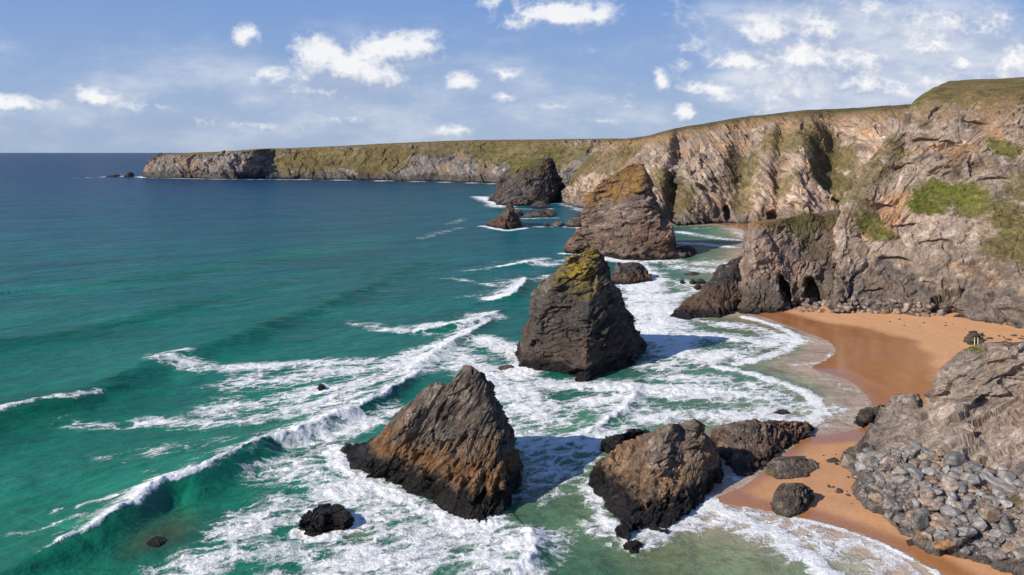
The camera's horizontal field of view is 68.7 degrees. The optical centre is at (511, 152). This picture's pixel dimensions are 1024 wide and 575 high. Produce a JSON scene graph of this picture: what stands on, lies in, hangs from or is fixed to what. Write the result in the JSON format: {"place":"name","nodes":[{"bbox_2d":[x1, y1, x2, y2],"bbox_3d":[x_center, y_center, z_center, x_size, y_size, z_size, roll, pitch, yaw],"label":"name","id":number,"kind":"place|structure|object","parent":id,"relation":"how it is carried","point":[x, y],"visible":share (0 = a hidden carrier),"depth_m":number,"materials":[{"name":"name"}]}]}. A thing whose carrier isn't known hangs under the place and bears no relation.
{"place":"outdoors","nodes":[
{"label":"outdoors","id":0,"kind":"place"},
{"bbox_2d":[142,138,624,185],"bbox_3d":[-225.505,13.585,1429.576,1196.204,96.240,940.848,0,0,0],"label":"cliff","id":1,"kind":"structure","parent":0,"point":[479,161],"depth_m":1388.24,"materials":[{"name":"stone"}]},
{"bbox_2d":[0,153,943,574],"bbox_3d":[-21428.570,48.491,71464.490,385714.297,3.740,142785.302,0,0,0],"label":"sea","id":2,"kind":"structure","parent":0,"point":[174,353],"depth_m":163.48,"materials":[{"name":"liquid"}]},
{"bbox_2d":[146,536,165,547],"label":"rock","id":3,"kind":"object","parent":2,"relation":"in","point":[156,541],"visible":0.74,"depth_m":95.63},
{"bbox_2d":[297,503,354,536],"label":"rock","id":4,"kind":"object","parent":2,"relation":"in","point":[320,519],"visible":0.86,"depth_m":99.24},
{"bbox_2d":[339,365,523,523],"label":"sea stack","id":5,"kind":"object","parent":2,"relation":"in","point":[449,448],"visible":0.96,"depth_m":112.46,"materials":[{"name":"stone"}]},
{"bbox_2d":[486,201,522,228],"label":"sea stack","id":6,"kind":"object","parent":2,"relation":"in","point":[508,218],"visible":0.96,"depth_m":501.43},
{"bbox_2d":[498,364,513,370],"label":"rock","id":7,"kind":"object","parent":2,"relation":"in","point":[505,367],"visible":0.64,"depth_m":172.51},
{"bbox_2d":[488,157,564,205],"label":"sea stack","id":8,"kind":"object","parent":2,"relation":"in","point":[527,182],"visible":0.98,"depth_m":755.84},
{"bbox_2d":[523,209,556,217],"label":"rock","id":9,"kind":"object","parent":2,"relation":"in","point":[543,213],"visible":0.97,"depth_m":586.68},
{"bbox_2d":[529,201,550,208],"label":"rock","id":10,"kind":"object","parent":2,"relation":"in","point":[539,205],"visible":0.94,"depth_m":678.35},
{"bbox_2d":[551,221,563,226],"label":"rock","id":11,"kind":"object","parent":2,"relation":"in","point":[557,224],"visible":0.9,"depth_m":509.18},
{"bbox_2d":[566,214,581,226],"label":"rock","id":12,"kind":"object","parent":2,"relation":"in","point":[574,221],"visible":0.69,"depth_m":508.23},
{"bbox_2d":[514,248,647,381],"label":"sea stack","id":13,"kind":"object","parent":2,"relation":"in","point":[579,326],"visible":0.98,"depth_m":175.23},
{"bbox_2d":[563,163,678,260],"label":"sea stack","id":14,"kind":"object","parent":2,"relation":"in","point":[622,216],"visible":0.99,"depth_m":369.09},
{"bbox_2d":[599,428,648,453],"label":"rock","id":15,"kind":"object","parent":2,"relation":"in","point":[608,444],"visible":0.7,"depth_m":126.63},
{"bbox_2d":[615,515,640,540],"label":"rock","id":16,"kind":"object","parent":2,"relation":"in","point":[626,527],"visible":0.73,"depth_m":98.37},
{"bbox_2d":[611,262,651,284],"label":"rock","id":17,"kind":"object","parent":2,"relation":"in","point":[628,273],"visible":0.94,"depth_m":291.64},
{"bbox_2d":[623,539,643,553],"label":"rock","id":18,"kind":"object","parent":2,"relation":"in","point":[633,546],"visible":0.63,"depth_m":94.26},
{"bbox_2d":[588,418,723,533],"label":"rock","id":19,"kind":"object","parent":2,"relation":"in","point":[666,476],"visible":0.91,"depth_m":108.79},
{"bbox_2d":[676,245,697,258],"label":"rock","id":20,"kind":"object","parent":2,"relation":"in","point":[686,251],"visible":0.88,"depth_m":362.38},
{"bbox_2d":[670,256,741,319],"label":"rock spur","id":21,"kind":"structure","parent":2,"relation":"in","point":[718,295],"depth_m":236.81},
{"bbox_2d":[773,409,789,414],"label":"rock","id":22,"kind":"object","parent":2,"relation":"in","point":[782,411],"visible":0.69,"depth_m":143.19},
{"bbox_2d":[0,0,1023,152],"label":"sky","id":23,"kind":"structure","parent":0,"point":[77,76],"materials":[{"name":"blue"}]},
{"bbox_2d":[559,104,910,225],"bbox_3d":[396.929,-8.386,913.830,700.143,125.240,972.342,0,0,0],"label":"cliff","id":24,"kind":"structure","parent":0,"point":[748,169],"depth_m":561.94,"materials":[{"name":"stone"}]},
{"bbox_2d":[709,223,1023,574],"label":"beach","id":25,"kind":"structure","parent":0,"point":[878,359],"depth_m":168.71,"materials":[{"name":"sand"}]},
{"bbox_2d":[710,418,814,476],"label":"rock","id":26,"kind":"object","parent":25,"relation":"on","point":[747,447],"visible":0.88,"depth_m":125.45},
{"bbox_2d":[736,208,840,313],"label":"rock buttress","id":27,"kind":"object","parent":25,"relation":"on","point":[790,257],"visible":0.7,"depth_m":250.51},
{"bbox_2d":[764,456,818,478],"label":"rock","id":28,"kind":"object","parent":25,"relation":"on","point":[785,467],"visible":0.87,"depth_m":117.54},
{"bbox_2d":[770,483,814,517],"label":"rock","id":29,"kind":"object","parent":25,"relation":"on","point":[790,500],"visible":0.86,"depth_m":105.00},
{"bbox_2d":[826,457,838,462],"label":"boulder","id":30,"kind":"object","parent":25,"relation":"on","point":[832,460],"visible":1,"depth_m":120.82,"materials":[{"name":"stone"}]},
{"bbox_2d":[854,405,885,427],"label":"rock","id":31,"kind":"object","parent":25,"relation":"on","point":[866,416],"visible":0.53,"depth_m":138.37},
{"bbox_2d":[894,514,905,522],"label":"boulder","id":32,"kind":"object","parent":25,"relation":"on","point":[898,518],"visible":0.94,"depth_m":100.76,"materials":[{"name":"stone"}]},
{"bbox_2d":[886,393,922,409],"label":"rock","id":33,"kind":"object","parent":25,"relation":"on","point":[913,399],"visible":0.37,"depth_m":129.95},
{"bbox_2d":[901,518,912,526],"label":"boulder","id":34,"kind":"object","parent":25,"relation":"on","point":[906,521],"visible":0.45,"depth_m":99.56,"materials":[{"name":"stone"}]},
{"bbox_2d":[839,341,1023,574],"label":"rock outcrop","id":35,"kind":"object","parent":25,"relation":"on","point":[972,409],"visible":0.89,"depth_m":113.86,"materials":[{"name":"stone"}]},
{"bbox_2d":[855,462,866,472],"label":"boulder","id":36,"kind":"object","parent":35,"relation":"on","point":[860,466],"visible":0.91,"depth_m":111.05,"materials":[{"name":"stone"}]},
{"bbox_2d":[859,490,869,497],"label":"boulder","id":37,"kind":"object","parent":35,"relation":"on","point":[863,493],"visible":0.91,"depth_m":105.68,"materials":[{"name":"stone"}]},
{"bbox_2d":[862,458,872,465],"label":"boulder","id":38,"kind":"object","parent":35,"relation":"on","point":[867,461],"visible":0.85,"depth_m":110.96,"materials":[{"name":"stone"}]},
{"bbox_2d":[857,451,888,461],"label":"boulder","id":39,"kind":"object","parent":35,"relation":"on","point":[861,457],"visible":0.61,"depth_m":114.63,"materials":[{"name":"stone"}]},
{"bbox_2d":[868,493,883,500],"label":"boulder","id":40,"kind":"object","parent":35,"relation":"on","point":[872,496],"visible":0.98,"depth_m":104.97,"materials":[{"name":"stone"}]},
{"bbox_2d":[869,485,883,493],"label":"boulder","id":41,"kind":"object","parent":35,"relation":"on","point":[876,488],"visible":0.97,"depth_m":105.59,"materials":[{"name":"stone"}]},
{"bbox_2d":[874,497,883,505],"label":"boulder","id":42,"kind":"object","parent":35,"relation":"on","point":[878,501],"visible":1,"depth_m":103.82,"materials":[{"name":"stone"}]},
{"bbox_2d":[874,474,884,482],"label":"boulder","id":43,"kind":"object","parent":35,"relation":"on","point":[878,477],"visible":1,"depth_m":106.86,"materials":[{"name":"stone"}]},
{"bbox_2d":[882,497,897,509],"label":"boulder","id":44,"kind":"object","parent":35,"relation":"on","point":[888,503],"visible":0.8,"depth_m":102.77,"materials":[{"name":"stone"}]},
{"bbox_2d":[886,489,895,495],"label":"boulder","id":45,"kind":"object","parent":35,"relation":"on","point":[889,492],"visible":1,"depth_m":104.08,"materials":[{"name":"stone"}]},
{"bbox_2d":[891,465,908,475],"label":"boulder","id":46,"kind":"object","parent":35,"relation":"on","point":[898,470],"visible":0.99,"depth_m":104.96,"materials":[{"name":"stone"}]},
{"bbox_2d":[892,475,909,485],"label":"boulder","id":47,"kind":"object","parent":35,"relation":"on","point":[901,480],"visible":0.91,"depth_m":103.96,"materials":[{"name":"stone"}]},
{"bbox_2d":[906,509,915,518],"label":"boulder","id":48,"kind":"object","parent":35,"relation":"on","point":[911,514],"visible":0.57,"depth_m":100.18,"materials":[{"name":"stone"}]},
{"bbox_2d":[908,459,919,467],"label":"boulder","id":49,"kind":"object","parent":35,"relation":"on","point":[915,463],"visible":0.41,"depth_m":108.85,"materials":[{"name":"stone"}]},
{"bbox_2d":[907,467,923,480],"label":"boulder","id":50,"kind":"object","parent":35,"relation":"on","point":[916,473],"visible":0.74,"depth_m":104.03,"materials":[{"name":"stone"}]},
{"bbox_2d":[909,441,922,458],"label":"boulder","id":51,"kind":"object","parent":35,"relation":"on","point":[915,449],"visible":0.69,"depth_m":111.70,"materials":[{"name":"stone"}]},
{"bbox_2d":[912,499,920,508],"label":"boulder","id":52,"kind":"object","parent":35,"relation":"on","point":[916,504],"visible":1,"depth_m":100.19,"materials":[{"name":"stone"}]},
{"bbox_2d":[912,513,929,529],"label":"boulder","id":53,"kind":"object","parent":35,"relation":"on","point":[920,521],"visible":1,"depth_m":95.00,"materials":[{"name":"stone"}]},
{"bbox_2d":[915,528,929,540],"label":"boulder","id":54,"kind":"object","parent":35,"relation":"on","point":[920,535],"visible":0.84,"depth_m":94.18,"materials":[{"name":"stone"}]},
{"bbox_2d":[915,505,930,515],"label":"boulder","id":55,"kind":"object","parent":35,"relation":"on","point":[922,509],"visible":0.64,"depth_m":99.59,"materials":[{"name":"stone"}]},
{"bbox_2d":[918,459,932,470],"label":"boulder","id":56,"kind":"object","parent":35,"relation":"on","point":[925,463],"visible":0.56,"depth_m":107.73,"materials":[{"name":"stone"}]},
{"bbox_2d":[918,481,932,487],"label":"boulder","id":57,"kind":"object","parent":35,"relation":"on","point":[922,484],"visible":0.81,"depth_m":101.75,"materials":[{"name":"stone"}]},
{"bbox_2d":[922,531,932,540],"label":"boulder","id":58,"kind":"object","parent":35,"relation":"on","point":[929,535],"visible":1,"depth_m":93.38,"materials":[{"name":"stone"}]},
{"bbox_2d":[922,467,935,475],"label":"boulder","id":59,"kind":"object","parent":35,"relation":"on","point":[926,471],"visible":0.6,"depth_m":105.90,"materials":[{"name":"stone"}]},
{"bbox_2d":[923,475,938,484],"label":"boulder","id":60,"kind":"object","parent":35,"relation":"on","point":[931,479],"visible":0.47,"depth_m":103.12,"materials":[{"name":"stone"}]},
{"bbox_2d":[928,512,943,521],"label":"boulder","id":61,"kind":"object","parent":35,"relation":"on","point":[936,516],"visible":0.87,"depth_m":95.74,"materials":[{"name":"stone"}]},
{"bbox_2d":[928,500,944,511],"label":"boulder","id":62,"kind":"object","parent":35,"relation":"on","point":[937,505],"visible":0.82,"depth_m":98.95,"materials":[{"name":"stone"}]},
{"bbox_2d":[931,487,942,494],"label":"boulder","id":63,"kind":"object","parent":35,"relation":"on","point":[938,491],"visible":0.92,"depth_m":100.27,"materials":[{"name":"stone"}]},
{"bbox_2d":[930,520,946,530],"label":"boulder","id":64,"kind":"object","parent":35,"relation":"on","point":[933,523],"visible":0.92,"depth_m":94.50,"materials":[{"name":"stone"}]},
{"bbox_2d":[932,538,950,549],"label":"boulder","id":65,"kind":"object","parent":35,"relation":"on","point":[942,544],"visible":1,"depth_m":92.25,"materials":[{"name":"stone"}]},
{"bbox_2d":[934,529,949,536],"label":"boulder","id":66,"kind":"object","parent":35,"relation":"on","point":[942,532],"visible":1,"depth_m":93.22,"materials":[{"name":"stone"}]},
{"bbox_2d":[935,522,954,531],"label":"boulder","id":67,"kind":"object","parent":35,"relation":"on","point":[946,524],"visible":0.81,"depth_m":94.06,"materials":[{"name":"stone"}]},
{"bbox_2d":[941,465,950,473],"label":"boulder","id":68,"kind":"object","parent":35,"relation":"on","point":[945,470],"visible":0.73,"depth_m":104.56,"materials":[{"name":"stone"}]},
{"bbox_2d":[943,515,952,521],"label":"boulder","id":69,"kind":"object","parent":35,"relation":"on","point":[947,518],"visible":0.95,"depth_m":95.11,"materials":[{"name":"stone"}]},
{"bbox_2d":[941,475,959,491],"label":"boulder","id":70,"kind":"object","parent":35,"relation":"on","point":[949,483],"visible":0.96,"depth_m":101.02,"materials":[{"name":"stone"}]},
{"bbox_2d":[940,505,962,517],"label":"boulder","id":71,"kind":"object","parent":35,"relation":"on","point":[952,511],"visible":0.71,"depth_m":96.11,"materials":[{"name":"stone"}]},
{"bbox_2d":[946,491,957,505],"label":"boulder","id":72,"kind":"object","parent":35,"relation":"on","point":[952,495],"visible":0.78,"depth_m":99.22,"materials":[{"name":"stone"}]},
{"bbox_2d":[947,526,958,535],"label":"boulder","id":73,"kind":"object","parent":35,"relation":"on","point":[953,530],"visible":1,"depth_m":93.19,"materials":[{"name":"stone"}]},
{"bbox_2d":[947,470,960,479],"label":"boulder","id":74,"kind":"object","parent":35,"relation":"on","point":[954,474],"visible":0.76,"depth_m":102.16,"materials":[{"name":"stone"}]},
{"bbox_2d":[944,451,966,466],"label":"boulder","id":75,"kind":"object","parent":35,"relation":"on","point":[954,458],"visible":0.91,"depth_m":104.67,"materials":[{"name":"stone"}]},
{"bbox_2d":[950,517,962,525],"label":"boulder","id":76,"kind":"object","parent":35,"relation":"on","point":[957,521],"visible":1,"depth_m":94.42,"materials":[{"name":"stone"}]},
{"bbox_2d":[950,466,962,471],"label":"boulder","id":77,"kind":"object","parent":35,"relation":"on","point":[957,468],"visible":0.81,"depth_m":103.15,"materials":[{"name":"stone"}]},
{"bbox_2d":[946,499,968,513],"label":"boulder","id":78,"kind":"object","parent":35,"relation":"on","point":[960,506],"visible":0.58,"depth_m":98.11,"materials":[{"name":"stone"}]},
{"bbox_2d":[953,537,962,545],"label":"boulder","id":79,"kind":"object","parent":35,"relation":"on","point":[957,541],"visible":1,"depth_m":92.14,"materials":[{"name":"stone"}]},
{"bbox_2d":[957,515,967,522],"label":"boulder","id":80,"kind":"object","parent":35,"relation":"on","point":[963,518],"visible":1,"depth_m":94.72,"materials":[{"name":"stone"}]},
{"bbox_2d":[957,481,968,493],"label":"boulder","id":81,"kind":"object","parent":35,"relation":"on","point":[963,488],"visible":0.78,"depth_m":100.36,"materials":[{"name":"stone"}]},
{"bbox_2d":[960,546,970,554],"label":"boulder","id":82,"kind":"object","parent":35,"relation":"on","point":[965,550],"visible":1,"depth_m":92.06,"materials":[{"name":"stone"}]},
{"bbox_2d":[957,526,977,537],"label":"boulder","id":83,"kind":"object","parent":35,"relation":"on","point":[969,531],"visible":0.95,"depth_m":92.90,"materials":[{"name":"stone"}]},
{"bbox_2d":[963,501,974,508],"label":"boulder","id":84,"kind":"object","parent":35,"relation":"on","point":[969,505],"visible":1,"depth_m":98.05,"materials":[{"name":"stone"}]},
{"bbox_2d":[963,495,976,501],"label":"boulder","id":85,"kind":"object","parent":35,"relation":"on","point":[972,498],"visible":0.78,"depth_m":99.31,"materials":[{"name":"stone"}]},
{"bbox_2d":[964,472,981,484],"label":"boulder","id":86,"kind":"object","parent":35,"relation":"on","point":[971,478],"visible":0.93,"depth_m":99.80,"materials":[{"name":"stone"}]},
{"bbox_2d":[970,463,983,472],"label":"boulder","id":87,"kind":"object","parent":35,"relation":"on","point":[978,468],"visible":0.97,"depth_m":102.23,"materials":[{"name":"stone"}]},
{"bbox_2d":[968,514,987,531],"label":"boulder","id":88,"kind":"object","parent":35,"relation":"on","point":[979,523],"visible":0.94,"depth_m":94.03,"materials":[{"name":"stone"}]},
{"bbox_2d":[973,540,983,548],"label":"boulder","id":89,"kind":"object","parent":35,"relation":"on","point":[978,544],"visible":1,"depth_m":92.53,"materials":[{"name":"stone"}]},
{"bbox_2d":[979,473,988,482],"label":"boulder","id":90,"kind":"object","parent":35,"relation":"on","point":[983,476],"visible":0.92,"depth_m":100.05,"materials":[{"name":"stone"}]},
{"bbox_2d":[980,498,992,505],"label":"boulder","id":91,"kind":"object","parent":35,"relation":"on","point":[985,501],"visible":0.84,"depth_m":96.98,"materials":[{"name":"stone"}]},
{"bbox_2d":[981,530,993,538],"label":"boulder","id":92,"kind":"object","parent":35,"relation":"on","point":[986,534],"visible":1,"depth_m":93.32,"materials":[{"name":"stone"}]},
{"bbox_2d":[979,507,1000,523],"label":"boulder","id":93,"kind":"object","parent":35,"relation":"on","point":[990,514],"visible":1,"depth_m":94.43,"materials":[{"name":"stone"}]},
{"bbox_2d":[981,546,999,562],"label":"boulder","id":94,"kind":"object","parent":35,"relation":"on","point":[990,553],"visible":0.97,"depth_m":90.48,"materials":[{"name":"stone"}]},
{"bbox_2d":[991,496,999,506],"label":"boulder","id":95,"kind":"object","parent":35,"relation":"on","point":[996,502],"visible":0.97,"depth_m":96.48,"materials":[{"name":"stone"}]},
{"bbox_2d":[989,529,1007,537],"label":"boulder","id":96,"kind":"object","parent":35,"relation":"on","point":[995,533],"visible":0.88,"depth_m":92.92,"materials":[{"name":"stone"}]},
{"bbox_2d":[992,487,1004,496],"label":"boulder","id":97,"kind":"object","parent":35,"relation":"on","point":[997,492],"visible":0.68,"depth_m":97.55,"materials":[{"name":"stone"}]},
{"bbox_2d":[986,475,1013,492],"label":"boulder","id":98,"kind":"object","parent":35,"relation":"on","point":[998,483],"visible":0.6,"depth_m":98.72,"materials":[{"name":"stone"}]},
{"bbox_2d":[996,550,1008,559],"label":"boulder","id":99,"kind":"object","parent":35,"relation":"on","point":[1002,555],"visible":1,"depth_m":89.54,"materials":[{"name":"stone"}]},
{"bbox_2d":[997,465,1008,473],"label":"boulder","id":100,"kind":"object","parent":35,"relation":"on","point":[1000,468],"visible":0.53,"depth_m":101.93,"materials":[{"name":"stone"}]},
{"bbox_2d":[998,499,1013,509],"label":"boulder","id":101,"kind":"object","parent":35,"relation":"on","point":[1006,504],"visible":0.99,"depth_m":95.47,"materials":[{"name":"stone"}]},
{"bbox_2d":[1001,530,1010,537],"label":"boulder","id":102,"kind":"object","parent":35,"relation":"on","point":[1006,534],"visible":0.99,"depth_m":91.98,"materials":[{"name":"stone"}]},
{"bbox_2d":[997,470,1016,487],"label":"boulder","id":103,"kind":"object","parent":35,"relation":"on","point":[1008,477],"visible":0.85,"depth_m":99.31,"materials":[{"name":"stone"}]},
{"bbox_2d":[1000,514,1016,533],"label":"boulder","id":104,"kind":"object","parent":35,"relation":"on","point":[1007,522],"visible":0.81,"depth_m":93.52,"materials":[{"name":"stone"}]},
{"bbox_2d":[999,540,1018,554],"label":"boulder","id":105,"kind":"object","parent":35,"relation":"on","point":[1008,547],"visible":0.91,"depth_m":90.16,"materials":[{"name":"stone"}]},
{"bbox_2d":[1012,551,1023,562],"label":"boulder","id":106,"kind":"object","parent":35,"relation":"on","point":[1019,555],"visible":1,"depth_m":88.66,"materials":[{"name":"stone"}]},
{"bbox_2d":[1014,479,1023,487],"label":"boulder","id":107,"kind":"object","parent":35,"relation":"on","point":[1018,483],"visible":1,"depth_m":96.82,"materials":[{"name":"stone"}]},
{"bbox_2d":[851,446,1023,562],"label":"rubble","id":108,"kind":"object","parent":25,"relation":"on","point":[975,537],"visible":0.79,"depth_m":99.62,"materials":[{"name":"stone"}]},
{"bbox_2d":[918,497,932,506],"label":"boulder","id":109,"kind":"object","parent":108,"relation":"on","point":[926,502],"visible":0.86,"depth_m":99.90,"materials":[{"name":"stone"}]},
{"bbox_2d":[919,487,934,498],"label":"boulder","id":110,"kind":"object","parent":108,"relation":"on","point":[927,492],"visible":1,"depth_m":100.39,"materials":[{"name":"stone"}]},
{"bbox_2d":[963,331,984,344],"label":"rock","id":111,"kind":"object","parent":25,"relation":"on","point":[968,339],"visible":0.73,"depth_m":194.03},
{"bbox_2d":[831,77,1023,328],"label":"cliff","id":112,"kind":"structure","parent":0,"point":[931,206],"depth_m":258.34,"materials":[{"name":"stone"}]},
{"bbox_2d":[903,303,912,309],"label":"fallen rock","id":113,"kind":"object","parent":112,"relation":"on","point":[908,306],"visible":1,"depth_m":228.13,"materials":[{"name":"stone"}]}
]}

